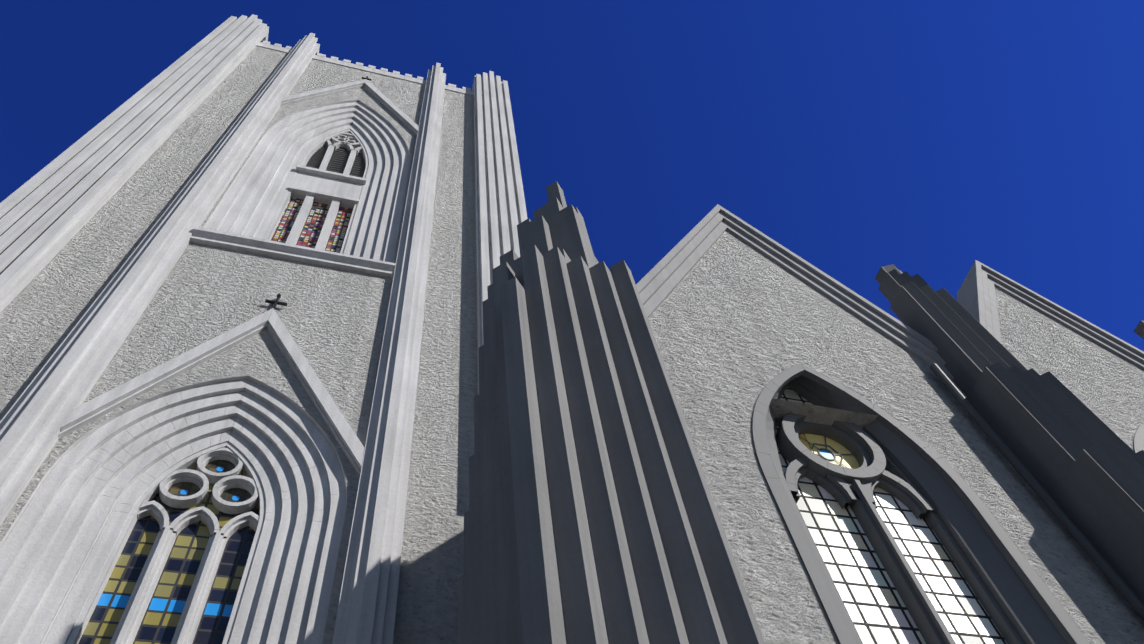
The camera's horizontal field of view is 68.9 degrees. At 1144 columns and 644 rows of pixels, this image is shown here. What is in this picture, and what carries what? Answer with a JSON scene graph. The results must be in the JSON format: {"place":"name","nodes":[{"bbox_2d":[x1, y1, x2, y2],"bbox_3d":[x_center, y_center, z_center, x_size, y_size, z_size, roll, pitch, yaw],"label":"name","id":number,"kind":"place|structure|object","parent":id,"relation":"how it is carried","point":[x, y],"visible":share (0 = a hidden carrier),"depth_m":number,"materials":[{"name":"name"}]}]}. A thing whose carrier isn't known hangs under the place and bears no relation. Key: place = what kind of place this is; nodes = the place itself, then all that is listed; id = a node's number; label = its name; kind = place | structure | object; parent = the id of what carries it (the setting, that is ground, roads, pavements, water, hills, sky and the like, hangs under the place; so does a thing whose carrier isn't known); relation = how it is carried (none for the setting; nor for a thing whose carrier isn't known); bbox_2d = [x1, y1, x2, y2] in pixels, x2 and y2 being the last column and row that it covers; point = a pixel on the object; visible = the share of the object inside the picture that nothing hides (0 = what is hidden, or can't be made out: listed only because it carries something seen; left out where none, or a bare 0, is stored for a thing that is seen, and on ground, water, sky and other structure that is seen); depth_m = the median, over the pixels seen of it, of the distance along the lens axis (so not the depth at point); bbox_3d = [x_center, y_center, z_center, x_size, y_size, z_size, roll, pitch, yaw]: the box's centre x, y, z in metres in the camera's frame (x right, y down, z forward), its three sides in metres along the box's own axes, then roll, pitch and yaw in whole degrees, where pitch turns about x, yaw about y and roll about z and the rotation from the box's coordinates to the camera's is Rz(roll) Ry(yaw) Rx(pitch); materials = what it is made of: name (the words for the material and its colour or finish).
{"place":"outdoors","nodes":[
{"label":"outdoors","id":0,"kind":"place"},
{"bbox_2d":[168,460,251,501],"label":"glass roundels","id":1,"kind":"object","parent":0,"point":[226,495],"visible":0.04,"depth_m":11.36,"materials":[{"name":"glass"}]},
{"bbox_2d":[180,467,239,500],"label":"glass roundel centres","id":2,"kind":"structure","parent":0,"point":[184,492],"depth_m":11.31,"materials":[{"name":"blue glass"}]},
{"bbox_2d":[66,129,368,643],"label":"window tracery","id":3,"kind":"object","parent":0,"point":[309,186],"visible":0.92,"depth_m":10.91,"materials":[{"name":"grey stone"}]},
{"bbox_2d":[0,46,477,643],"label":"tower walls","id":4,"kind":"structure","parent":0,"point":[332,320],"depth_m":14.16,"materials":[{"name":"grey concrete"}]},
{"bbox_2d":[78,466,258,643],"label":"stained glass window","id":5,"kind":"structure","parent":4,"relation":"attached to","point":[162,616],"depth_m":9.95,"materials":[{"name":"multicoloured glass"}]},
{"bbox_2d":[0,100,409,643],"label":"tower window orders","id":6,"kind":"object","parent":4,"relation":"attached to","point":[58,541],"visible":0.9,"depth_m":11.15,"materials":[{"name":"white stone"}]},
{"bbox_2d":[0,14,527,643],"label":"tower trim","id":7,"kind":"structure","parent":4,"relation":"attached to","point":[50,210],"depth_m":15.05,"materials":[{"name":"white stone"}]},
{"bbox_2d":[271,197,352,252],"bbox_3d":[-5.750,-1.897,18.332,1.700,3.900,0.001,10,-61,-13],"label":"upper window glass","id":8,"kind":"object","parent":4,"relation":"attached to","point":[312,227],"depth_m":18.78,"materials":[{"name":"multicoloured glass"}]},
{"bbox_2d":[265,76,370,309],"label":"hood finials","id":9,"kind":"object","parent":4,"relation":"attached to","point":[276,302],"visible":0.83,"depth_m":14.59,"materials":[{"name":"grey metal"}]},
{"bbox_2d":[306,144,364,177],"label":"louvers","id":10,"kind":"object","parent":4,"relation":"attached to","point":[337,163],"visible":0.21,"depth_m":22.27,"materials":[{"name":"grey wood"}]},
{"bbox_2d":[0,0,1143,351],"label":"sky","id":11,"kind":"structure","parent":0,"point":[929,139],"materials":[{"name":"blue"}]},
{"bbox_2d":[648,230,1143,643],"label":"nave walls","id":12,"kind":"structure","parent":0,"point":[737,324],"depth_m":8.59,"materials":[{"name":"grey concrete"}]},
{"bbox_2d":[820,450,833,458],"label":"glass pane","id":13,"kind":"structure","parent":12,"relation":"attached to","point":[826,454],"depth_m":8.17,"materials":[{"name":"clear glass"}]},
{"bbox_2d":[799,434,858,468],"bbox_3d":[11.196,2.825,10.143,18.810,0.700,0.001,10,-61,-13],"label":"round stained glass","id":14,"kind":"object","parent":12,"relation":"attached to","point":[849,461],"visible":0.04,"depth_m":8.28,"materials":[{"name":"yellow glass"}]},
{"bbox_2d":[636,204,1143,379],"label":"gable copings","id":15,"kind":"object","parent":12,"relation":"attached to","point":[659,281],"visible":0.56,"depth_m":11.39,"materials":[{"name":"concrete"}]},
{"bbox_2d":[775,387,1006,643],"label":"window glass","id":16,"kind":"object","parent":12,"relation":"attached to","point":[877,610],"depth_m":6.91,"materials":[{"name":"white glass"}]},
{"bbox_2d":[752,364,1143,643],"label":"nave window surrounds","id":17,"kind":"object","parent":12,"relation":"attached to","point":[914,474],"visible":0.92,"depth_m":7.39,"materials":[{"name":"grey stone"}]},
{"bbox_2d":[875,264,1143,603],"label":"nave buttresses","id":18,"kind":"structure","parent":12,"relation":"attached to","point":[1082,463],"depth_m":8.34,"materials":[{"name":"grey concrete"}]},
{"bbox_2d":[930,363,1143,620],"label":"rain pipes","id":19,"kind":"object","parent":12,"relation":"attached to","point":[1122,587],"visible":1,"depth_m":7.68,"materials":[{"name":"grey metal"}]},
{"label":"ground","id":20,"kind":"structure","parent":0,"visible":0},
{"bbox_2d":[457,181,764,643],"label":"corner pier","id":21,"kind":"structure","parent":20,"relation":"on","point":[591,515],"depth_m":6.10,"materials":[{"name":"concrete"}]}
]}

